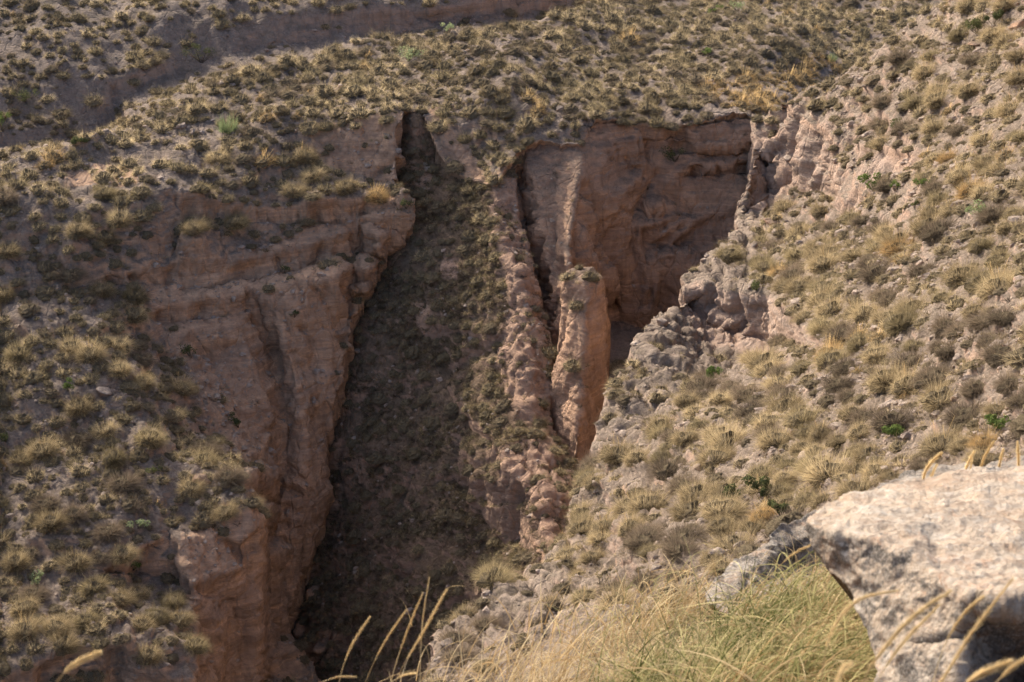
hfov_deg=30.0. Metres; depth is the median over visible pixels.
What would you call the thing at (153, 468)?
bush
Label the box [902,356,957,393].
grass tussock
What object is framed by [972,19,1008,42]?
grass tussock
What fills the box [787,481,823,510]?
grass tussock
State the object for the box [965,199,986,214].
bush
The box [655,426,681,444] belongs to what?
grass tussock
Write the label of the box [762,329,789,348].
grass tussock
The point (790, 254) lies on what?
grass tussock
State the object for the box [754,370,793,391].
grass tussock
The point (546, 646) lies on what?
stone bank
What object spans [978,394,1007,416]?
grass tussock
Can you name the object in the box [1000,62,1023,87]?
grass tussock
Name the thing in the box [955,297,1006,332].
grass tussock
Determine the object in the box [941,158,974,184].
grass tussock
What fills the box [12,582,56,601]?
grass tussock
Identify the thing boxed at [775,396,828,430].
grass tussock
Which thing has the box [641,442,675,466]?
grass tussock
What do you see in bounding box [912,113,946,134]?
grass tussock
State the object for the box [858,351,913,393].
grass tussock
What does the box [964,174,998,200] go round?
grass tussock
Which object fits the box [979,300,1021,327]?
grass tussock
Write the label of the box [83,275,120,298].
grass tussock
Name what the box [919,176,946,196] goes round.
grass tussock
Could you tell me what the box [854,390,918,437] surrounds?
grass tussock
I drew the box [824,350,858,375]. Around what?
grass tussock
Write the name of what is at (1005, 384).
grass tussock
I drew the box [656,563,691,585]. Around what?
grass tussock
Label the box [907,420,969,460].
grass tussock
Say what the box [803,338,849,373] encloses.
grass tussock
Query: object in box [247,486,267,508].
grass tussock
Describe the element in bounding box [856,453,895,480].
grass tussock
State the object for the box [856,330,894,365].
grass tussock
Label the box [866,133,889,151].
grass tussock
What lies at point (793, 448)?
grass tussock
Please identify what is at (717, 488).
grass tussock
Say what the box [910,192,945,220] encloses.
grass tussock
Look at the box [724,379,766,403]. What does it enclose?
grass tussock
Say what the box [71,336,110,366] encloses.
grass tussock
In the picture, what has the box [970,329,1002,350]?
grass tussock
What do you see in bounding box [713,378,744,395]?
grass tussock
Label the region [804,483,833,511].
grass tussock
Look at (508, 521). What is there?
talus wedge
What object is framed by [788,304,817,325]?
grass tussock
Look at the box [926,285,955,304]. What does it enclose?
grass tussock
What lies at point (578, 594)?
grass tussock
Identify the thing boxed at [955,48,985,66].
grass tussock
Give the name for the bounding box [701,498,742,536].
grass tussock
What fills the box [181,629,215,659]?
grass tussock
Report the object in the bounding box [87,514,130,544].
grass tussock
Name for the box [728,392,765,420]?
grass tussock
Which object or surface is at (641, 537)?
grass tussock
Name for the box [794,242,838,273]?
grass tussock
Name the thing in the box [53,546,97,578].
grass tussock
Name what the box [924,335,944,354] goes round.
grass tussock
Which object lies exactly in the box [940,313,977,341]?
grass tussock
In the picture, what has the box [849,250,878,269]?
grass tussock
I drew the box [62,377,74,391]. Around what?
bush
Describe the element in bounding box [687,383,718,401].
grass tussock
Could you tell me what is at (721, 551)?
loose boulder
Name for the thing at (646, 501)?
grass tussock
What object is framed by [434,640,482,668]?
grass tussock
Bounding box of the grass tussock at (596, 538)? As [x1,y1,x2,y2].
[581,526,613,547]
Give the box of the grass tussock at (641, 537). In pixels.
[617,521,668,557]
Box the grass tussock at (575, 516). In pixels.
[568,509,594,527]
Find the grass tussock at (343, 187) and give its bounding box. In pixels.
[333,171,361,196]
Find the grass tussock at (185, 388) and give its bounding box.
[170,372,202,397]
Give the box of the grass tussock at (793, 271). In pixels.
[770,263,807,281]
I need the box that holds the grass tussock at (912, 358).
[884,343,927,370]
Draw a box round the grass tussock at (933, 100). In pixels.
[920,78,952,110]
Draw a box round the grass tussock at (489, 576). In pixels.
[467,555,524,588]
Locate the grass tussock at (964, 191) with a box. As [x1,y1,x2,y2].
[947,171,987,200]
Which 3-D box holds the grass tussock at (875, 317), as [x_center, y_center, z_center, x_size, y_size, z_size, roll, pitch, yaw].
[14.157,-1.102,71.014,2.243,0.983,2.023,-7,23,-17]
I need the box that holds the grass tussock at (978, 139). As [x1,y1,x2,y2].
[963,125,998,148]
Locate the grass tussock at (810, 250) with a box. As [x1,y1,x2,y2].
[802,237,833,259]
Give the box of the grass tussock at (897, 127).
[886,116,915,137]
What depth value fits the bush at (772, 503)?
57.32 m
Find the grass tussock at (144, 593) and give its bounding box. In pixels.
[126,579,152,599]
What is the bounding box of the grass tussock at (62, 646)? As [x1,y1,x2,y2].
[45,627,89,658]
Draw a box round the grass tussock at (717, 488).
[701,472,744,498]
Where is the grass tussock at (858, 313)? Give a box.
[840,296,881,323]
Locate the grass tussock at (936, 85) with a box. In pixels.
[920,69,952,97]
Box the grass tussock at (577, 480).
[572,460,603,486]
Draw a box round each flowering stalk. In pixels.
[57,649,102,681]
[322,675,356,681]
[339,617,370,681]
[366,609,406,680]
[391,593,422,680]
[391,672,416,681]
[396,589,447,681]
[420,577,429,669]
[729,544,810,634]
[821,589,898,681]
[835,660,853,681]
[863,590,953,681]
[877,603,941,681]
[921,452,943,478]
[929,463,937,476]
[932,595,984,681]
[939,578,1014,681]
[964,450,975,469]
[965,657,1014,681]
[980,440,994,466]
[996,656,1023,681]
[997,447,1004,467]
[1015,441,1021,465]
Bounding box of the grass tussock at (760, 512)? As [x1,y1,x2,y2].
[746,499,776,522]
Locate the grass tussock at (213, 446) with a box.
[189,437,229,457]
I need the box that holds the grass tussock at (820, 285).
[799,269,839,293]
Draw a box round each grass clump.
[397,566,753,681]
[493,539,755,656]
[555,583,875,681]
[556,649,873,681]
[600,521,876,681]
[623,549,855,670]
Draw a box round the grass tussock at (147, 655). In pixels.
[129,640,169,668]
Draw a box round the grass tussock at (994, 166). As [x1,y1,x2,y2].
[980,152,1014,177]
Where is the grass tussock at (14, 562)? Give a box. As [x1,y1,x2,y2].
[0,545,35,576]
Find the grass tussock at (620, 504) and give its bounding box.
[602,483,653,517]
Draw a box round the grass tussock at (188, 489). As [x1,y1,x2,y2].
[172,473,209,502]
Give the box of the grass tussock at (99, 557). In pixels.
[86,546,115,566]
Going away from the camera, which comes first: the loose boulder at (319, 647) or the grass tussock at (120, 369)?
the grass tussock at (120, 369)
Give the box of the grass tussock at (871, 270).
[855,247,892,284]
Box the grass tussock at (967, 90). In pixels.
[949,75,985,99]
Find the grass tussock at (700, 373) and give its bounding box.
[689,364,725,379]
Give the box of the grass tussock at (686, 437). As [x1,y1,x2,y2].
[668,422,701,448]
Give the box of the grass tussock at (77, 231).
[60,218,96,240]
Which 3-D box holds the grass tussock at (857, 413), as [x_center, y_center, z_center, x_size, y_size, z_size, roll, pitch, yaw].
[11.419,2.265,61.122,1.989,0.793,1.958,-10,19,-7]
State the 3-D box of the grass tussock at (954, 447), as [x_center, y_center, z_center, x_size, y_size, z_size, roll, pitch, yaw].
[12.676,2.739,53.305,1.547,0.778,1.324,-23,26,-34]
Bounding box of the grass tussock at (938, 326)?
[924,309,961,339]
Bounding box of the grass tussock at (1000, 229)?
[991,216,1014,235]
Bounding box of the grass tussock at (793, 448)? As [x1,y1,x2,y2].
[783,430,817,455]
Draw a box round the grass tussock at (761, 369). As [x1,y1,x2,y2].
[746,351,785,379]
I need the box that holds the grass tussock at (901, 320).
[879,295,924,339]
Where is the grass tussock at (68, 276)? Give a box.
[47,262,89,284]
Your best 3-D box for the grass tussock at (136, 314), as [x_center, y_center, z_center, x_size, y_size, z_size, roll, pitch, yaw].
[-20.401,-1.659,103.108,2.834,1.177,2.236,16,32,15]
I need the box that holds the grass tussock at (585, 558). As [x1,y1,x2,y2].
[573,544,611,566]
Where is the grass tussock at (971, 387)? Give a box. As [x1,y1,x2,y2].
[949,368,992,399]
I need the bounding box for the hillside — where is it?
[0,0,581,161]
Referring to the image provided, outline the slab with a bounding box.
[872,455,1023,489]
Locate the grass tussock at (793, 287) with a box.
[780,272,817,297]
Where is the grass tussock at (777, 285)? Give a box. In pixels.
[762,270,807,294]
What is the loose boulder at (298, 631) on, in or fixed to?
on the talus wedge
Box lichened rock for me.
[705,509,821,614]
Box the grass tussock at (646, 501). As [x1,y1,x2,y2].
[616,478,678,515]
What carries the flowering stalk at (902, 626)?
on the ground
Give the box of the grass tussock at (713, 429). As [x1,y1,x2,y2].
[693,416,739,442]
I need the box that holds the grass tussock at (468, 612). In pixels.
[449,600,482,621]
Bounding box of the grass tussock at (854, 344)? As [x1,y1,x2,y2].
[838,320,875,355]
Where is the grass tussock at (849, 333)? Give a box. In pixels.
[841,324,866,338]
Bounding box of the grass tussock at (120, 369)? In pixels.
[105,354,137,380]
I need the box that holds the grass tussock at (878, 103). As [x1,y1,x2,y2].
[867,89,893,109]
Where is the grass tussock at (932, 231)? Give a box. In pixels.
[915,211,958,242]
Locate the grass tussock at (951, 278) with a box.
[936,253,984,289]
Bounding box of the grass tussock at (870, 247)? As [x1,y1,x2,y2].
[860,233,892,254]
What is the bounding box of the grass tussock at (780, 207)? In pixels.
[769,192,799,214]
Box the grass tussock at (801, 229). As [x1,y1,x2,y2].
[782,217,815,238]
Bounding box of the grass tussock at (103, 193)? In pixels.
[87,182,122,201]
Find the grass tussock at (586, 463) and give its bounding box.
[574,449,601,471]
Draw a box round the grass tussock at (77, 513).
[57,500,93,526]
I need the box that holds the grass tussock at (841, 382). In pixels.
[817,369,857,393]
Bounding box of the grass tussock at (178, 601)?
[156,587,193,610]
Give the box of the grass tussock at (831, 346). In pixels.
[810,331,844,361]
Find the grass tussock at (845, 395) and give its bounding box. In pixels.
[829,384,861,404]
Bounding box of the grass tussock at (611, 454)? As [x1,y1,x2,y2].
[594,433,638,466]
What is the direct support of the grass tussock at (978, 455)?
on the slope
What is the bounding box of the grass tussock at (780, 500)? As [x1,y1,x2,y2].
[772,485,801,511]
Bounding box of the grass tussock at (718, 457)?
[686,437,737,469]
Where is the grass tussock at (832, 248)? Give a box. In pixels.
[812,233,849,257]
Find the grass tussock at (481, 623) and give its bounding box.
[464,607,511,632]
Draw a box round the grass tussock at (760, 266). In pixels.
[744,251,780,275]
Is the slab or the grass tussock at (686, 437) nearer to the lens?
the slab
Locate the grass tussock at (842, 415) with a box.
[831,397,867,422]
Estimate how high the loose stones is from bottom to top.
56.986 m
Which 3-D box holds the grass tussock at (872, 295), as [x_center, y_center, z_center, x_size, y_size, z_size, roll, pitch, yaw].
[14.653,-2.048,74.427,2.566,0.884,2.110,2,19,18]
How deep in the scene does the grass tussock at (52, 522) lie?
89.77 m
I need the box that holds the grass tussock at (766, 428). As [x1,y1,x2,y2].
[747,419,783,438]
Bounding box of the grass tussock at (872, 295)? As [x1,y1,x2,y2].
[855,282,894,303]
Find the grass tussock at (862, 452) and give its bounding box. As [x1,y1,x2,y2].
[848,438,885,464]
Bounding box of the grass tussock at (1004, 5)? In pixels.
[987,0,1019,12]
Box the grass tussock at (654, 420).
[636,410,678,440]
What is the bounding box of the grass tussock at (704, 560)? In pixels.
[693,546,723,566]
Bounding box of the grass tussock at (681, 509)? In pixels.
[662,484,725,524]
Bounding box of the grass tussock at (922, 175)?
[909,163,936,188]
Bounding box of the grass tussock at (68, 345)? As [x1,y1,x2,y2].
[54,329,91,361]
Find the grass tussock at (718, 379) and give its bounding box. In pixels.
[706,374,735,384]
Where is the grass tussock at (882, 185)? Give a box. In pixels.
[870,172,896,194]
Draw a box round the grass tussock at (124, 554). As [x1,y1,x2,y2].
[105,539,145,567]
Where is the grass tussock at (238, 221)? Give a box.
[221,208,256,230]
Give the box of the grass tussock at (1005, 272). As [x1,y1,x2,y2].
[993,266,1014,277]
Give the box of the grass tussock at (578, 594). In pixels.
[562,578,596,605]
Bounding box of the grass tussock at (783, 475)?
[768,462,800,484]
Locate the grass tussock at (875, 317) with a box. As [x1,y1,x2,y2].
[864,300,898,326]
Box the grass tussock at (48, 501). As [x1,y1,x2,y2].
[20,488,62,514]
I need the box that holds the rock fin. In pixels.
[550,267,610,471]
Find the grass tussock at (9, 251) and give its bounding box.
[0,238,28,260]
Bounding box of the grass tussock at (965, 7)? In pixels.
[952,0,984,14]
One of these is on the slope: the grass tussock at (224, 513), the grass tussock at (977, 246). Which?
the grass tussock at (977, 246)
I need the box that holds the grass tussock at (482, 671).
[462,649,511,680]
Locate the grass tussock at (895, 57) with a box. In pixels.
[875,42,914,65]
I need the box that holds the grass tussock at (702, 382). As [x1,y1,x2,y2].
[681,371,723,394]
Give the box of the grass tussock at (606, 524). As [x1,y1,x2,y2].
[588,508,617,533]
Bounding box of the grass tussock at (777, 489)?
[761,476,796,497]
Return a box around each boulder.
[82,364,91,370]
[96,386,111,394]
[192,473,210,485]
[293,621,304,638]
[306,585,319,598]
[313,641,326,653]
[440,638,452,649]
[657,318,667,325]
[707,547,725,557]
[763,218,778,224]
[783,155,791,161]
[805,440,1023,681]
[846,120,854,126]
[968,41,979,46]
[1008,19,1023,29]
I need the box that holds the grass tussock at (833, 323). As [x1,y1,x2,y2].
[818,314,852,338]
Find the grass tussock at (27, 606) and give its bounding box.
[1,589,45,620]
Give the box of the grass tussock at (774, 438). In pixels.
[748,418,793,454]
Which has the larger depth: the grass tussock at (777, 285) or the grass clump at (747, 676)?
the grass tussock at (777, 285)
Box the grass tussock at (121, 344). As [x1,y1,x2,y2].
[105,332,142,353]
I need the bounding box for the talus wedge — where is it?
[292,98,576,681]
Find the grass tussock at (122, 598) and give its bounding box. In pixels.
[101,586,142,608]
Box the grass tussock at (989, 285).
[966,260,1015,303]
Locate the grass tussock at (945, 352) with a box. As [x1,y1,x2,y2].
[929,338,957,358]
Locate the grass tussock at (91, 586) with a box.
[75,567,115,600]
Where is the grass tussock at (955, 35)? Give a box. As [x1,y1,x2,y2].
[944,18,969,43]
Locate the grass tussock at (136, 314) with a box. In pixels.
[116,300,153,325]
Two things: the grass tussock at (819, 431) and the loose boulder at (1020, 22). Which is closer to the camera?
the grass tussock at (819, 431)
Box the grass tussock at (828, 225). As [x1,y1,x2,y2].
[816,216,840,229]
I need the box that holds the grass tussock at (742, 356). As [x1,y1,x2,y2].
[730,347,760,364]
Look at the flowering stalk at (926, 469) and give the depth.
6.54 m
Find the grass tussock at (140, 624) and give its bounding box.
[126,611,158,635]
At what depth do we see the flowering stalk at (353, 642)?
5.08 m
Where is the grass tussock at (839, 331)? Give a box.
[817,313,857,346]
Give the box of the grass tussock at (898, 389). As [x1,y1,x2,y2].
[882,361,925,396]
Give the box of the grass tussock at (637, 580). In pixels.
[620,569,662,592]
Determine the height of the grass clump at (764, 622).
0.682 m
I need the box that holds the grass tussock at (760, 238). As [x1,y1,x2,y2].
[743,229,771,243]
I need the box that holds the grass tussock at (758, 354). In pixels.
[740,344,774,368]
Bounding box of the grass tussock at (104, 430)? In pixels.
[83,415,125,441]
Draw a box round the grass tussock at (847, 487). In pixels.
[824,466,880,500]
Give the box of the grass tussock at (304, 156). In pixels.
[290,141,321,163]
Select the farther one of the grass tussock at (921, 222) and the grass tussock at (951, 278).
the grass tussock at (921, 222)
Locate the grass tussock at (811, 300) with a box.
[800,278,839,309]
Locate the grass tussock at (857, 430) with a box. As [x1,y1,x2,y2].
[842,414,872,443]
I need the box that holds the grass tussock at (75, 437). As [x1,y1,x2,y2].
[57,423,95,451]
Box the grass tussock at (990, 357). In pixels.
[966,333,1018,369]
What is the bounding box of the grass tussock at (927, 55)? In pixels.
[919,46,939,60]
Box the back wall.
[516,118,751,562]
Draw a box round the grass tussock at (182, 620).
[169,605,199,632]
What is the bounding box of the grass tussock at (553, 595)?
[542,588,567,601]
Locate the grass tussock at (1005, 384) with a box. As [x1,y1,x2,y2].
[985,367,1023,395]
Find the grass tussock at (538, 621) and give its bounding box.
[523,611,549,629]
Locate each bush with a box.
[0,111,11,131]
[0,431,8,441]
[11,87,38,101]
[29,569,43,585]
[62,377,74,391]
[70,135,87,146]
[126,519,150,528]
[131,559,141,570]
[145,465,162,473]
[179,43,216,62]
[179,344,195,357]
[214,111,240,134]
[228,411,240,427]
[280,265,289,273]
[289,310,298,317]
[395,46,424,60]
[400,198,415,208]
[440,22,453,31]
[659,146,685,161]
[702,47,710,55]
[706,365,723,379]
[708,4,723,13]
[722,483,742,499]
[728,1,744,10]
[741,474,770,499]
[751,279,759,289]
[767,499,789,515]
[827,54,836,61]
[857,172,880,190]
[881,424,904,436]
[889,117,901,127]
[890,179,900,186]
[910,199,919,206]
[912,178,930,187]
[964,17,982,33]
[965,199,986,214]
[984,9,1003,24]
[984,413,1011,429]
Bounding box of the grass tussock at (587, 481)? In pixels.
[580,469,605,490]
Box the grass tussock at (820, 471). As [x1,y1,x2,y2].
[790,433,855,489]
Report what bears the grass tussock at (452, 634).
on the slope
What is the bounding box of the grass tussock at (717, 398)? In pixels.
[703,388,737,407]
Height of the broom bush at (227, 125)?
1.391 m
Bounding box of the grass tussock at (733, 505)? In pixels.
[692,481,753,521]
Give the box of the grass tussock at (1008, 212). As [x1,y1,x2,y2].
[999,201,1023,218]
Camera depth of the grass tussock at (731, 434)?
67.30 m
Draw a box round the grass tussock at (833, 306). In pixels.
[811,289,853,318]
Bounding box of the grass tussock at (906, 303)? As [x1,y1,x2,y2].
[883,286,935,314]
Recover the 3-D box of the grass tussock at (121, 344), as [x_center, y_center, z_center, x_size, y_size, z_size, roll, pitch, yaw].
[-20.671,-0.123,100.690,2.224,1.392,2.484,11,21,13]
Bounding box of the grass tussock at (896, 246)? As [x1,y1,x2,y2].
[872,229,916,256]
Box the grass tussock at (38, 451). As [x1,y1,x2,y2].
[21,432,65,462]
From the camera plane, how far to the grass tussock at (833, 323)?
74.57 m
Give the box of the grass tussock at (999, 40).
[991,25,1021,48]
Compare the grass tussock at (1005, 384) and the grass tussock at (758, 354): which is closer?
the grass tussock at (1005, 384)
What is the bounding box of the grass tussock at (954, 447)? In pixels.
[940,431,972,459]
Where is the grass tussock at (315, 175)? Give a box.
[293,163,329,184]
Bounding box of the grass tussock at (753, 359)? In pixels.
[742,340,788,373]
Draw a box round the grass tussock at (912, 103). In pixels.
[899,88,924,109]
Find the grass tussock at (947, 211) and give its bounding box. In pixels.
[935,199,960,218]
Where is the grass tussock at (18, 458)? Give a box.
[5,446,33,468]
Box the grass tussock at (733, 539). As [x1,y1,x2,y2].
[700,524,756,549]
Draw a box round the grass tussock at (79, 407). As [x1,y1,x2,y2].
[61,392,96,419]
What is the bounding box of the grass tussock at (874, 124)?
[863,113,888,130]
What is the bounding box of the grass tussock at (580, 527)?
[564,507,601,540]
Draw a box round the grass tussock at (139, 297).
[115,282,152,306]
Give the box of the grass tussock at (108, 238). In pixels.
[88,226,124,246]
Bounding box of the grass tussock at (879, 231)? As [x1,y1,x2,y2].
[869,217,899,241]
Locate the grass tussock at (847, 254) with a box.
[834,239,865,262]
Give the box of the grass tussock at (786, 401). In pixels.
[757,387,810,415]
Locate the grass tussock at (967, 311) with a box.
[955,286,984,319]
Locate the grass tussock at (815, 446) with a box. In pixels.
[797,437,826,456]
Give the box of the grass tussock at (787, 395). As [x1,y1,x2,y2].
[772,386,803,399]
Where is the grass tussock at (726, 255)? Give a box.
[711,241,748,264]
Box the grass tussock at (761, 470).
[740,457,774,480]
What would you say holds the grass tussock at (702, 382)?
on the slope
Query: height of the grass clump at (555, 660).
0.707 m
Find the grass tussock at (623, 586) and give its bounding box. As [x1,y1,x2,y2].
[614,576,632,592]
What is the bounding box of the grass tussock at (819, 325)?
[803,309,839,336]
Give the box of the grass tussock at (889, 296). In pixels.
[875,283,901,307]
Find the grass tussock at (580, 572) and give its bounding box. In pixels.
[563,561,596,581]
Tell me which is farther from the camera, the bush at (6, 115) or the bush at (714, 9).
the bush at (714, 9)
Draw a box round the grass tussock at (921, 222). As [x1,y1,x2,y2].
[905,203,939,240]
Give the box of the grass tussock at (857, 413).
[837,399,888,426]
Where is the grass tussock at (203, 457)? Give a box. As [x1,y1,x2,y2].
[187,444,223,466]
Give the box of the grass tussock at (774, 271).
[764,260,792,277]
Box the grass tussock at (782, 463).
[770,451,799,472]
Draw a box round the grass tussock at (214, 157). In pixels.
[200,146,234,167]
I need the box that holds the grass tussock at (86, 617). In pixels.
[69,605,101,632]
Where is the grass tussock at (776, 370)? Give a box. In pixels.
[764,359,789,377]
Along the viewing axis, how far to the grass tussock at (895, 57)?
102.18 m
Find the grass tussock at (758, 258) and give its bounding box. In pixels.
[746,248,775,264]
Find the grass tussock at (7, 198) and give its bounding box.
[0,184,22,207]
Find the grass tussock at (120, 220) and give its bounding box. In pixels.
[101,205,140,231]
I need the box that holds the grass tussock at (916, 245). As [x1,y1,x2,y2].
[904,239,922,254]
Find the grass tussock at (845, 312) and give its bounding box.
[838,294,865,321]
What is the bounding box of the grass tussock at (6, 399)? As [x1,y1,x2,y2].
[0,383,21,409]
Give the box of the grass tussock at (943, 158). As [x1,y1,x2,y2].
[931,146,957,163]
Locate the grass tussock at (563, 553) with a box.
[547,536,581,561]
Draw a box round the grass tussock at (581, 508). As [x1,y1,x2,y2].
[563,495,595,525]
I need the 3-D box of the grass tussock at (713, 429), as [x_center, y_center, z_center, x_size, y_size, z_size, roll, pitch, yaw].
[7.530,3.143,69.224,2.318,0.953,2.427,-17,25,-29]
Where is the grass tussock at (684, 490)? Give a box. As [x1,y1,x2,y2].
[673,470,718,502]
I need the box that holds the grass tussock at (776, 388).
[755,376,793,397]
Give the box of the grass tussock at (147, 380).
[129,368,161,393]
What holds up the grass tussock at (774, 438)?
on the slope
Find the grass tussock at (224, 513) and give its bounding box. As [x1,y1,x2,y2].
[209,499,243,521]
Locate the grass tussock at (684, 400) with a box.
[668,386,705,408]
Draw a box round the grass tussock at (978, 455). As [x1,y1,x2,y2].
[959,437,1002,465]
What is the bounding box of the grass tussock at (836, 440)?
[813,428,847,449]
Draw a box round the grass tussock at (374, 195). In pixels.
[362,183,391,204]
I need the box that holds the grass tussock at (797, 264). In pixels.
[787,253,814,268]
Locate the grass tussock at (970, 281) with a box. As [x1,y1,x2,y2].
[956,258,1000,295]
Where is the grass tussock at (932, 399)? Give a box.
[913,366,964,417]
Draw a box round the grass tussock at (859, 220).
[847,210,875,228]
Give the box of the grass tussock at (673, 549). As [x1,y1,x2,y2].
[655,533,708,562]
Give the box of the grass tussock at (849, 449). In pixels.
[843,438,865,457]
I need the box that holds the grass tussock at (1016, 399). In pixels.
[999,385,1023,408]
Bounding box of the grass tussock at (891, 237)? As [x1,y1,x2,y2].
[876,224,909,248]
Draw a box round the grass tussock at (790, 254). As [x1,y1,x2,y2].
[776,242,806,261]
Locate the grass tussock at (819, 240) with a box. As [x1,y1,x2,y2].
[801,231,834,248]
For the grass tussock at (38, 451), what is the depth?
94.06 m
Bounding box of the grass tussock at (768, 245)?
[759,233,784,250]
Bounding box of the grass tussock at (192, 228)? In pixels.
[179,215,213,236]
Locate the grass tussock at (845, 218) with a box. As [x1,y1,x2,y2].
[836,206,861,225]
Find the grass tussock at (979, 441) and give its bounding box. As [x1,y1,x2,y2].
[964,425,1001,451]
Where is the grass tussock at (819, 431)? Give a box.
[806,416,835,441]
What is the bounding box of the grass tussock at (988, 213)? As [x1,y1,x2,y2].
[970,191,1013,226]
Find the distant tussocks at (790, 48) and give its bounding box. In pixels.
[0,0,1023,681]
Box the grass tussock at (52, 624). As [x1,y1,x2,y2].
[37,611,82,639]
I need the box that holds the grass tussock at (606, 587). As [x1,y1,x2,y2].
[592,576,623,601]
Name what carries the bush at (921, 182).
on the slope
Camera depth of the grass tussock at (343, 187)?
110.76 m
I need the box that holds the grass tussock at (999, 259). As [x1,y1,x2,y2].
[979,246,1012,268]
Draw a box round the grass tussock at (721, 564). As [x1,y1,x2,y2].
[701,548,743,577]
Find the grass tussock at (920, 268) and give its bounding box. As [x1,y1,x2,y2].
[900,260,936,277]
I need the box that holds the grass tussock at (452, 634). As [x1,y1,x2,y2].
[429,623,485,649]
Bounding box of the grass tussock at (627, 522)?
[613,507,648,536]
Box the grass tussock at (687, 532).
[654,518,713,552]
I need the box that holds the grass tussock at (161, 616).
[139,599,174,628]
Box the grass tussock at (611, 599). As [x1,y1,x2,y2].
[590,579,638,611]
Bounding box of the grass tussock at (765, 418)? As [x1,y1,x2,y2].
[746,397,789,429]
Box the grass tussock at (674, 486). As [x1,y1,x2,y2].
[660,470,707,496]
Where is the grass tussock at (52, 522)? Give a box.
[28,504,72,538]
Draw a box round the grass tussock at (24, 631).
[3,610,51,645]
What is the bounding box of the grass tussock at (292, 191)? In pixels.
[274,177,310,199]
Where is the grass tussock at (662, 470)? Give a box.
[637,446,694,481]
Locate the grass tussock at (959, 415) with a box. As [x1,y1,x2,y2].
[929,393,992,432]
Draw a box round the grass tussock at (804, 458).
[790,441,836,478]
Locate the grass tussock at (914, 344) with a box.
[893,335,925,351]
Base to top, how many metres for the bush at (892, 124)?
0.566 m
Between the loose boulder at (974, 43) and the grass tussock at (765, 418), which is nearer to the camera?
the grass tussock at (765, 418)
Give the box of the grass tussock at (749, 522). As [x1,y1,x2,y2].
[729,509,766,533]
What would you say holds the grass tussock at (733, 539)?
on the slope
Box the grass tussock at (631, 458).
[619,441,650,469]
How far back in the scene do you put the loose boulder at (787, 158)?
111.48 m
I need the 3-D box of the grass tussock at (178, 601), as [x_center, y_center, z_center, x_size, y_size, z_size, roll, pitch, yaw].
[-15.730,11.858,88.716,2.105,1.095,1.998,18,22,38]
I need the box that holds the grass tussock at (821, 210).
[806,197,833,218]
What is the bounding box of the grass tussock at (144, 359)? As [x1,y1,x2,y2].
[127,348,160,370]
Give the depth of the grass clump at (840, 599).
6.82 m
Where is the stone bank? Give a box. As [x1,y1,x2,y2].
[542,604,637,654]
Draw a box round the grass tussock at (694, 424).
[686,412,711,431]
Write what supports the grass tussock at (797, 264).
on the slope
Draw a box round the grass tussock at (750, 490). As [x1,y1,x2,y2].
[743,475,770,496]
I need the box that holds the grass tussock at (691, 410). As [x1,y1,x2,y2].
[678,401,706,416]
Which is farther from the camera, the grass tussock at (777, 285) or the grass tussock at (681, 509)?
the grass tussock at (777, 285)
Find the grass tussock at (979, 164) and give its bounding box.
[965,145,1000,172]
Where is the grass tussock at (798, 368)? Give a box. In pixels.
[785,351,813,374]
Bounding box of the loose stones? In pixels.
[0,0,1023,681]
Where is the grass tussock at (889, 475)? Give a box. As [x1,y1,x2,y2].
[872,464,901,483]
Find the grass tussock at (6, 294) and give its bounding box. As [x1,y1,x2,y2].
[0,281,20,303]
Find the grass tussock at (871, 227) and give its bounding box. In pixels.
[861,212,890,232]
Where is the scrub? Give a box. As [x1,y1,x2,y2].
[0,0,1023,681]
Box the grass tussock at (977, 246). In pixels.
[962,228,996,254]
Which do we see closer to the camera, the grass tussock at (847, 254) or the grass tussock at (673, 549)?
the grass tussock at (673, 549)
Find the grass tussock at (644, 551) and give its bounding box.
[635,538,663,558]
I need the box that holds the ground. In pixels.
[507,563,869,681]
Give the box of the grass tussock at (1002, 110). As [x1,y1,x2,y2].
[985,90,1023,118]
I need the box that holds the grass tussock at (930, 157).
[919,136,947,166]
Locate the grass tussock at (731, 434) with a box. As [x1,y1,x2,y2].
[704,416,751,450]
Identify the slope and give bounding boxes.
[424,0,1023,681]
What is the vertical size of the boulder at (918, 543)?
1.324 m
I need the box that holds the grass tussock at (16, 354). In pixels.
[0,337,34,364]
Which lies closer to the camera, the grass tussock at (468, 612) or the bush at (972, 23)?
the grass tussock at (468, 612)
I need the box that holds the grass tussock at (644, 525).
[626,520,663,534]
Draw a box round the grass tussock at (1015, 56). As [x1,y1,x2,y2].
[1000,42,1023,62]
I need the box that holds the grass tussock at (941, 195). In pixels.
[923,181,951,205]
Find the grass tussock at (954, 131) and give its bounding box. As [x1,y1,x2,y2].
[944,118,968,138]
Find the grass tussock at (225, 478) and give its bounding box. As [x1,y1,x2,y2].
[208,458,251,490]
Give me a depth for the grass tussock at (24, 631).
84.04 m
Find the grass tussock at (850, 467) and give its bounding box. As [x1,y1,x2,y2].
[839,456,868,474]
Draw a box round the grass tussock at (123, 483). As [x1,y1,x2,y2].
[100,468,149,496]
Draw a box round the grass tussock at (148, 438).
[127,416,176,450]
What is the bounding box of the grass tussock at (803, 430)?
[790,419,817,439]
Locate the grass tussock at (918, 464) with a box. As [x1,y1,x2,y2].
[901,451,945,470]
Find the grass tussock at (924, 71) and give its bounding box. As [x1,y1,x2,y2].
[904,53,936,81]
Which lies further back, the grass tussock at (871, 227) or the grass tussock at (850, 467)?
the grass tussock at (871, 227)
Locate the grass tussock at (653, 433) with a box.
[641,415,675,443]
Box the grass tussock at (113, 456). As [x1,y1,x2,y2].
[98,441,131,472]
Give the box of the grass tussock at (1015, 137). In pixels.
[1007,128,1023,142]

